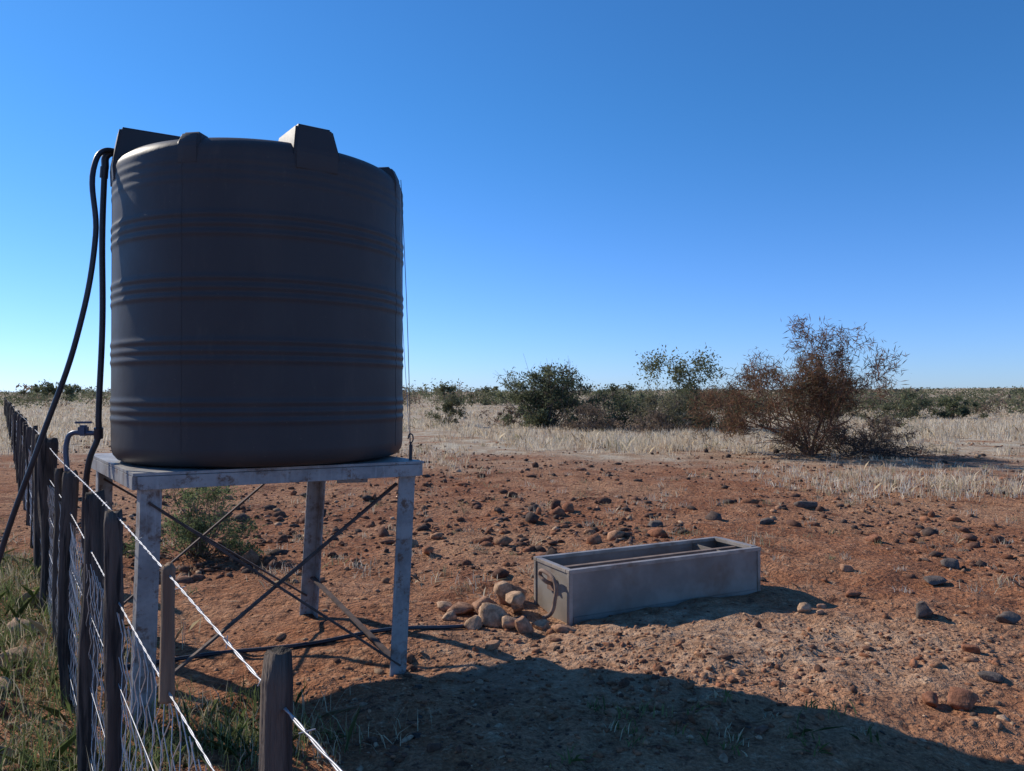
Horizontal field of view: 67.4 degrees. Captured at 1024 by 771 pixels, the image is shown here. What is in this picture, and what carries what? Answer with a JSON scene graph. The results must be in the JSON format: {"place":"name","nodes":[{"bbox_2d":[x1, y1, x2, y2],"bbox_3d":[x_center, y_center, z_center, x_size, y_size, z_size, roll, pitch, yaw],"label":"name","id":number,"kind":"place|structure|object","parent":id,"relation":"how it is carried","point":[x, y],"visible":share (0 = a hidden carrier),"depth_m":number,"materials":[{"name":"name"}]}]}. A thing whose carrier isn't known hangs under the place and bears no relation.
{"place":"outdoors","nodes":[
{"label":"outdoors","id":0,"kind":"place"},
{"bbox_2d":[0,388,1023,770],"bbox_3d":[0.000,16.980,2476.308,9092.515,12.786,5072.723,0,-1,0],"label":"ground","id":1,"kind":"structure","parent":0,"point":[898,700],"depth_m":5.29,"materials":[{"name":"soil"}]},
{"bbox_2d":[0,676,10,693],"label":"rock","id":2,"kind":"object","parent":1,"relation":"on","point":[3,682],"visible":0.57,"depth_m":4.10,"materials":[{"name":"stone"}]},
{"bbox_2d":[0,746,18,765],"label":"rock","id":3,"kind":"object","parent":1,"relation":"on","point":[8,751],"visible":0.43,"depth_m":3.40,"materials":[{"name":"stone"}]},
{"bbox_2d":[0,645,27,661],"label":"rock","id":4,"kind":"object","parent":1,"relation":"on","point":[12,651],"visible":0.44,"depth_m":4.52,"materials":[{"name":"stone"}]},
{"bbox_2d":[0,528,33,770],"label":"fence line stones","id":5,"kind":"object","parent":1,"relation":"on","point":[2,708],"visible":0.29,"depth_m":3.99,"materials":[{"name":"brown stone"}]},
{"bbox_2d":[6,617,41,636],"bbox_3d":[-3.282,1.637,5.186,0.225,0.144,0.167,0,-1,-34],"label":"rock","id":6,"kind":"object","parent":1,"relation":"on","point":[24,621],"visible":0.32,"depth_m":5.15,"materials":[{"name":"stone"}]},
{"bbox_2d":[13,590,38,604],"bbox_3d":[-3.684,1.628,5.896,0.238,0.118,0.181,0,-1,0],"label":"rock","id":7,"kind":"object","parent":1,"relation":"on","point":[27,595],"visible":0.37,"depth_m":5.84,"materials":[{"name":"stone"}]},
{"bbox_2d":[19,379,56,400],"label":"thorn bush","id":8,"kind":"object","parent":1,"relation":"on","point":[48,387],"visible":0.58,"depth_m":129.66,"materials":[{"name":"green plant"}]},
{"bbox_2d":[0,147,113,601],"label":"supply pipe","id":9,"kind":"object","parent":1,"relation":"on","point":[99,226],"visible":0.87,"depth_m":4.29,"materials":[{"name":"black plastic"}]},
{"bbox_2d":[55,382,81,401],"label":"thorn bush","id":10,"kind":"object","parent":1,"relation":"on","point":[70,389],"visible":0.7,"depth_m":128.41,"materials":[{"name":"green plant"}]},
{"bbox_2d":[0,541,300,770],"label":"fence line grass","id":11,"kind":"structure","parent":1,"relation":"on","point":[56,758],"depth_m":4.09,"materials":[{"name":"green plant"}]},
{"bbox_2d":[4,397,342,770],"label":"wire fence","id":12,"kind":"object","parent":1,"relation":"on","point":[50,500],"visible":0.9,"depth_m":3.05,"materials":[{"name":"brown wood"}]},
{"bbox_2d":[123,486,267,558],"bbox_3d":[-3.046,1.257,7.484,1.455,0.907,0.948,0,-1,0],"label":"green shrub","id":13,"kind":"object","parent":1,"relation":"on","point":[187,536],"visible":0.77,"depth_m":7.39,"materials":[{"name":"green plant"}]},
{"bbox_2d":[48,653,431,770],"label":"weeds by stand","id":14,"kind":"object","parent":1,"relation":"on","point":[226,738],"visible":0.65,"depth_m":3.50,"materials":[{"name":"green plant"}]},
{"bbox_2d":[91,453,423,729],"bbox_3d":[-1.601,1.096,4.618,1.724,1.329,1.476,0,-1,-27],"label":"tank stand","id":15,"kind":"object","parent":1,"relation":"on","point":[148,483],"visible":0.68,"depth_m":4.11,"materials":[{"name":"metal"}]},
{"bbox_2d":[101,124,403,466],"bbox_3d":[-1.502,-0.492,4.665,1.670,1.835,1.667,0,-1,0],"label":"water tank","id":16,"kind":"object","parent":15,"relation":"on","point":[256,306],"visible":1,"depth_m":3.92,"materials":[{"name":"grey plastic"}]},
{"bbox_2d":[400,186,413,459],"bbox_3d":[-0.627,-0.381,4.490,0.032,1.680,0.166,0,-1,-37],"label":"tie wire","id":17,"kind":"object","parent":16,"relation":"attached to","point":[410,447],"visible":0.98,"depth_m":4.48,"materials":[{"name":"grey metal"}]},
{"bbox_2d":[98,615,526,671],"bbox_3d":[-1.163,1.619,4.899,2.770,0.085,0.115,0,-1,-22],"label":"ground hose","id":18,"kind":"object","parent":1,"relation":"on","point":[295,645],"visible":0.5,"depth_m":4.81,"materials":[{"name":"black rubber"}]},
{"bbox_2d":[437,601,451,610],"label":"rock","id":19,"kind":"object","parent":1,"relation":"on","point":[443,605],"visible":0.93,"depth_m":5.65,"materials":[{"name":"stone"}]},
{"bbox_2d":[424,393,468,425],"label":"thorn bush","id":20,"kind":"object","parent":1,"relation":"on","point":[448,405],"visible":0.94,"depth_m":36.31,"materials":[{"name":"green plant"}]},
{"bbox_2d":[442,610,456,620],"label":"rock","id":21,"kind":"object","parent":1,"relation":"on","point":[449,616],"visible":0.93,"depth_m":5.38,"materials":[{"name":"stone"}]},
{"bbox_2d":[435,383,464,400],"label":"thorn bush","id":22,"kind":"object","parent":1,"relation":"on","point":[451,388],"visible":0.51,"depth_m":119.02,"materials":[{"name":"green plant"}]},
{"bbox_2d":[446,602,474,614],"bbox_3d":[-0.360,1.640,5.589,0.184,0.113,0.203,0,-1,20],"label":"rock","id":23,"kind":"object","parent":1,"relation":"on","point":[460,608],"visible":0.74,"depth_m":5.55,"materials":[{"name":"stone"}]},
{"bbox_2d":[464,615,482,629],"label":"rock","id":24,"kind":"object","parent":1,"relation":"on","point":[474,622],"visible":0.85,"depth_m":5.18,"materials":[{"name":"stone"}]},
{"bbox_2d":[472,596,497,613],"bbox_3d":[-0.182,1.599,5.539,0.209,0.153,0.151,0,-1,-18],"label":"rock","id":25,"kind":"object","parent":1,"relation":"on","point":[476,604],"visible":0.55,"depth_m":5.51,"materials":[{"name":"stone"}]},
{"bbox_2d":[467,385,508,404],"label":"thorn bush","id":26,"kind":"object","parent":1,"relation":"on","point":[487,390],"visible":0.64,"depth_m":99.42,"materials":[{"name":"green plant"}]},
{"bbox_2d":[484,640,500,649],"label":"rock","id":27,"kind":"object","parent":1,"relation":"on","point":[492,644],"visible":0.95,"depth_m":4.75,"materials":[{"name":"stone"}]},
{"bbox_2d":[478,602,508,626],"bbox_3d":[-0.117,1.602,5.362,0.248,0.189,0.192,0,-1,0],"label":"rock","id":28,"kind":"object","parent":1,"relation":"on","point":[490,614],"visible":0.65,"depth_m":5.31,"materials":[{"name":"stone"}]},
{"bbox_2d":[493,581,512,599],"bbox_3d":[-0.076,1.504,5.624,0.143,0.151,0.160,0,-1,-28],"label":"rock","id":29,"kind":"object","parent":1,"relation":"on","point":[501,589],"visible":0.88,"depth_m":5.55,"materials":[{"name":"stone"}]},
{"bbox_2d":[478,403,529,426],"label":"thorn bush","id":30,"kind":"object","parent":1,"relation":"on","point":[510,412],"visible":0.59,"depth_m":35.77,"materials":[{"name":"green plant"}]},
{"bbox_2d":[500,615,516,628],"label":"rock","id":31,"kind":"object","parent":1,"relation":"on","point":[508,622],"visible":0.78,"depth_m":5.22,"materials":[{"name":"stone"}]},
{"bbox_2d":[494,581,526,604],"bbox_3d":[-0.015,1.577,5.798,0.194,0.210,0.216,0,-1,23],"label":"rock","id":32,"kind":"object","parent":1,"relation":"on","point":[515,588],"visible":0.26,"depth_m":5.77,"materials":[{"name":"stone"}]},
{"bbox_2d":[0,393,1020,410],"bbox_3d":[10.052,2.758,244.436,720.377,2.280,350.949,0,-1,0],"label":"dry grass","id":33,"kind":"structure","parent":1,"relation":"on","point":[79,406],"depth_m":91.90,"materials":[{"name":"plant"}]},
{"bbox_2d":[0,404,1023,500],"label":"dry grass","id":34,"kind":"structure","parent":1,"relation":"on","point":[630,443],"depth_m":24.05,"materials":[{"name":"beige plant"}]},
{"bbox_2d":[0,378,1023,416],"bbox_3d":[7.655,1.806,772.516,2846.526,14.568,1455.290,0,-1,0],"label":"distant bushes","id":35,"kind":"object","parent":1,"relation":"on","point":[997,400],"visible":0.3,"depth_m":85.54,"materials":[{"name":"green plant"}]},
{"bbox_2d":[0,454,1023,599],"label":"sparse tufts","id":36,"kind":"object","parent":1,"relation":"on","point":[999,579],"visible":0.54,"depth_m":8.42,"materials":[{"name":"plant"}]},
{"bbox_2d":[3,563,1023,770],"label":"soil clods","id":37,"kind":"object","parent":1,"relation":"on","point":[722,755],"visible":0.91,"depth_m":4.08,"materials":[{"name":"soil"}]},
{"bbox_2d":[505,591,525,606],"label":"rock","id":38,"kind":"object","parent":1,"relation":"on","point":[516,598],"visible":1,"depth_m":5.37,"materials":[{"name":"stone"}]},
{"bbox_2d":[511,604,523,612],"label":"rock","id":39,"kind":"object","parent":1,"relation":"on","point":[515,609],"visible":0.56,"depth_m":5.50,"materials":[{"name":"stone"}]},
{"bbox_2d":[515,616,533,633],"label":"rock","id":40,"kind":"object","parent":1,"relation":"on","point":[523,624],"visible":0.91,"depth_m":5.15,"materials":[{"name":"stone"}]},
{"bbox_2d":[57,440,1023,583],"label":"scattered stones","id":41,"kind":"object","parent":1,"relation":"on","point":[557,511],"visible":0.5,"depth_m":9.24,"materials":[{"name":"stone"}]},
{"bbox_2d":[532,619,548,630],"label":"rock","id":42,"kind":"object","parent":1,"relation":"on","point":[542,624],"visible":0.88,"depth_m":5.26,"materials":[{"name":"stone"}]},
{"bbox_2d":[494,357,622,428],"bbox_3d":[2.002,0.283,33.833,6.072,3.399,3.802,0,-1,21],"label":"thorn bush","id":43,"kind":"object","parent":1,"relation":"on","point":[550,392],"visible":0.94,"depth_m":33.55,"materials":[{"name":"green plant"}]},
{"bbox_2d":[551,624,575,632],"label":"rock","id":44,"kind":"object","parent":1,"relation":"on","point":[563,628],"visible":0.88,"depth_m":5.12,"materials":[{"name":"stone"}]},
{"bbox_2d":[554,397,628,431],"bbox_3d":[3.220,1.173,30.985,2.705,1.937,3.242,0,-1,-25],"label":"thorn bush","id":45,"kind":"object","parent":1,"relation":"on","point":[590,412],"visible":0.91,"depth_m":30.74,"materials":[{"name":"green plant"}]},
{"bbox_2d":[558,381,665,428],"bbox_3d":[4.666,0.814,33.448,4.306,2.352,5.166,0,-1,-42],"label":"thorn bush","id":46,"kind":"object","parent":1,"relation":"on","point":[620,406],"visible":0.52,"depth_m":33.11,"materials":[{"name":"green plant"}]},
{"bbox_2d":[533,536,760,625],"bbox_3d":[1.022,1.490,5.942,1.912,0.404,0.524,0,-1,-27],"label":"water trough","id":47,"kind":"object","parent":1,"relation":"on","point":[571,588],"visible":0.94,"depth_m":5.75,"materials":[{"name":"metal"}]},
{"bbox_2d":[614,404,696,433],"bbox_3d":[5.399,1.272,29.651,3.214,1.519,3.017,0,-1,0],"label":"thorn bush","id":48,"kind":"object","parent":1,"relation":"on","point":[655,417],"visible":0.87,"depth_m":29.10,"materials":[{"name":"green plant"}]},
{"bbox_2d":[648,520,662,526],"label":"rock","id":49,"kind":"object","parent":1,"relation":"on","point":[655,523],"visible":0.81,"depth_m":9.13,"materials":[{"name":"stone"}]},
{"bbox_2d":[622,384,708,430],"bbox_3d":[6.187,0.954,30.986,3.200,2.336,3.911,0,-1,21],"label":"thorn bush","id":50,"kind":"object","parent":1,"relation":"on","point":[650,401],"visible":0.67,"depth_m":30.61,"materials":[{"name":"green plant"}]},
{"bbox_2d":[634,342,725,426],"bbox_3d":[7.056,-0.060,33.642,4.412,4.096,2.731,0,-1,45],"label":"slender tree","id":51,"kind":"object","parent":1,"relation":"on","point":[679,369],"visible":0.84,"depth_m":33.12,"materials":[{"name":"green plant"}]},
{"bbox_2d":[660,373,736,430],"bbox_3d":[7.532,0.875,31.934,2.940,2.780,3.851,0,-1,0],"label":"thorn bush","id":52,"kind":"object","parent":1,"relation":"on","point":[690,384],"visible":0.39,"depth_m":31.90,"materials":[{"name":"green plant"}]},
{"bbox_2d":[550,689,880,768],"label":"weeds","id":53,"kind":"object","parent":1,"relation":"on","point":[570,760],"visible":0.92,"depth_m":3.50,"materials":[{"name":"green plant"}]},
{"bbox_2d":[693,383,784,431],"bbox_3d":[9.200,0.923,31.206,4.066,2.221,2.861,0,-1,26],"label":"thorn bush","id":54,"kind":"object","parent":1,"relation":"on","point":[714,425],"visible":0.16,"depth_m":31.20,"materials":[{"name":"brown plant"}]},
{"bbox_2d":[760,517,774,524],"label":"rock","id":55,"kind":"object","parent":1,"relation":"on","point":[767,520],"visible":0.88,"depth_m":9.32,"materials":[{"name":"stone"}]},
{"bbox_2d":[683,314,909,459],"bbox_3d":[6.958,0.083,18.910,4.623,3.714,5.450,0,-1,0],"label":"acacia tree","id":56,"kind":"object","parent":1,"relation":"on","point":[824,394],"visible":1,"depth_m":18.40,"materials":[{"name":"brown plant"}]},
{"bbox_2d":[797,602,810,612],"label":"rock","id":57,"kind":"object","parent":1,"relation":"on","point":[802,607],"visible":0.94,"depth_m":5.58,"materials":[{"name":"stone"}]},
{"bbox_2d":[794,501,817,508],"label":"rock","id":58,"kind":"object","parent":1,"relation":"on","point":[807,504],"visible":0.94,"depth_m":10.53,"materials":[{"name":"stone"}]},
{"bbox_2d":[817,603,825,608],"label":"rock","id":59,"kind":"object","parent":1,"relation":"on","point":[821,606],"visible":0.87,"depth_m":5.69,"materials":[{"name":"stone"}]},
{"bbox_2d":[817,393,862,418],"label":"thorn bush","id":60,"kind":"object","parent":1,"relation":"on","point":[857,414],"visible":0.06,"depth_m":45.57,"materials":[{"name":"green plant"}]},
{"bbox_2d":[840,564,852,571],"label":"rock","id":61,"kind":"object","parent":1,"relation":"on","point":[845,568],"visible":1,"depth_m":6.85,"materials":[{"name":"stone"}]},
{"bbox_2d":[845,589,861,596],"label":"rock","id":62,"kind":"object","parent":1,"relation":"on","point":[851,593],"visible":0.94,"depth_m":6.04,"materials":[{"name":"stone"}]},
{"bbox_2d":[753,407,971,459],"bbox_3d":[8.673,1.161,19.363,4.885,1.316,3.866,0,-1,0],"label":"cut brush pile","id":63,"kind":"object","parent":1,"relation":"on","point":[862,443],"visible":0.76,"depth_m":18.79,"materials":[{"name":"brown plant"}]},
{"bbox_2d":[864,534,881,541],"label":"rock","id":64,"kind":"object","parent":1,"relation":"on","point":[870,538],"visible":0.98,"depth_m":8.22,"materials":[{"name":"stone"}]},
{"bbox_2d":[858,403,918,430],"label":"thorn bush","id":65,"kind":"object","parent":1,"relation":"on","point":[884,408],"visible":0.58,"depth_m":31.74,"materials":[{"name":"green plant"}]},
{"bbox_2d":[859,406,922,441],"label":"thorn bush","id":66,"kind":"object","parent":1,"relation":"on","point":[891,423],"visible":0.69,"depth_m":23.89,"materials":[{"name":"brown plant"}]},
{"bbox_2d":[862,386,959,419],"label":"thorn bush","id":67,"kind":"object","parent":1,"relation":"on","point":[908,399],"visible":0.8,"depth_m":43.47,"materials":[{"name":"green plant"}]},
{"bbox_2d":[916,601,933,617],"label":"rock","id":68,"kind":"object","parent":1,"relation":"on","point":[923,609],"visible":0.9,"depth_m":5.47,"materials":[{"name":"stone"}]},
{"bbox_2d":[922,691,937,706],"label":"rock","id":69,"kind":"object","parent":1,"relation":"on","point":[929,698],"visible":0.97,"depth_m":3.93,"materials":[{"name":"stone"}]},
{"bbox_2d":[923,575,947,584],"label":"rock","id":70,"kind":"object","parent":1,"relation":"on","point":[934,580],"visible":1,"depth_m":6.39,"materials":[{"name":"stone"}]},
{"bbox_2d":[940,558,959,568],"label":"rock","id":71,"kind":"object","parent":1,"relation":"on","point":[950,563],"visible":0.96,"depth_m":6.96,"materials":[{"name":"stone"}]},
{"bbox_2d":[933,391,988,419],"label":"thorn bush","id":72,"kind":"object","parent":1,"relation":"on","point":[962,409],"visible":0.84,"depth_m":43.73,"materials":[{"name":"green plant"}]},
{"bbox_2d":[947,687,978,710],"bbox_3d":[2.295,1.604,3.909,0.130,0.122,0.153,0,-1,37],"label":"rock","id":73,"kind":"object","parent":1,"relation":"on","point":[962,699],"visible":0.92,"depth_m":3.88,"materials":[{"name":"stone"}]},
{"bbox_2d":[961,644,979,653],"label":"rock","id":74,"kind":"object","parent":1,"relation":"on","point":[971,648],"visible":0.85,"depth_m":4.71,"materials":[{"name":"stone"}]},
{"bbox_2d":[977,671,1002,681],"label":"rock","id":75,"kind":"object","parent":1,"relation":"on","point":[991,676],"visible":1,"depth_m":4.28,"materials":[{"name":"stone"}]},
{"bbox_2d":[995,611,1020,623],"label":"rock","id":76,"kind":"object","parent":1,"relation":"on","point":[1008,617],"visible":0.87,"depth_m":5.31,"materials":[{"name":"stone"}]},
{"bbox_2d":[0,0,1023,391],"label":"sky","id":77,"kind":"structure","parent":0,"point":[589,184],"materials":[{"name":"blue"}]}
]}

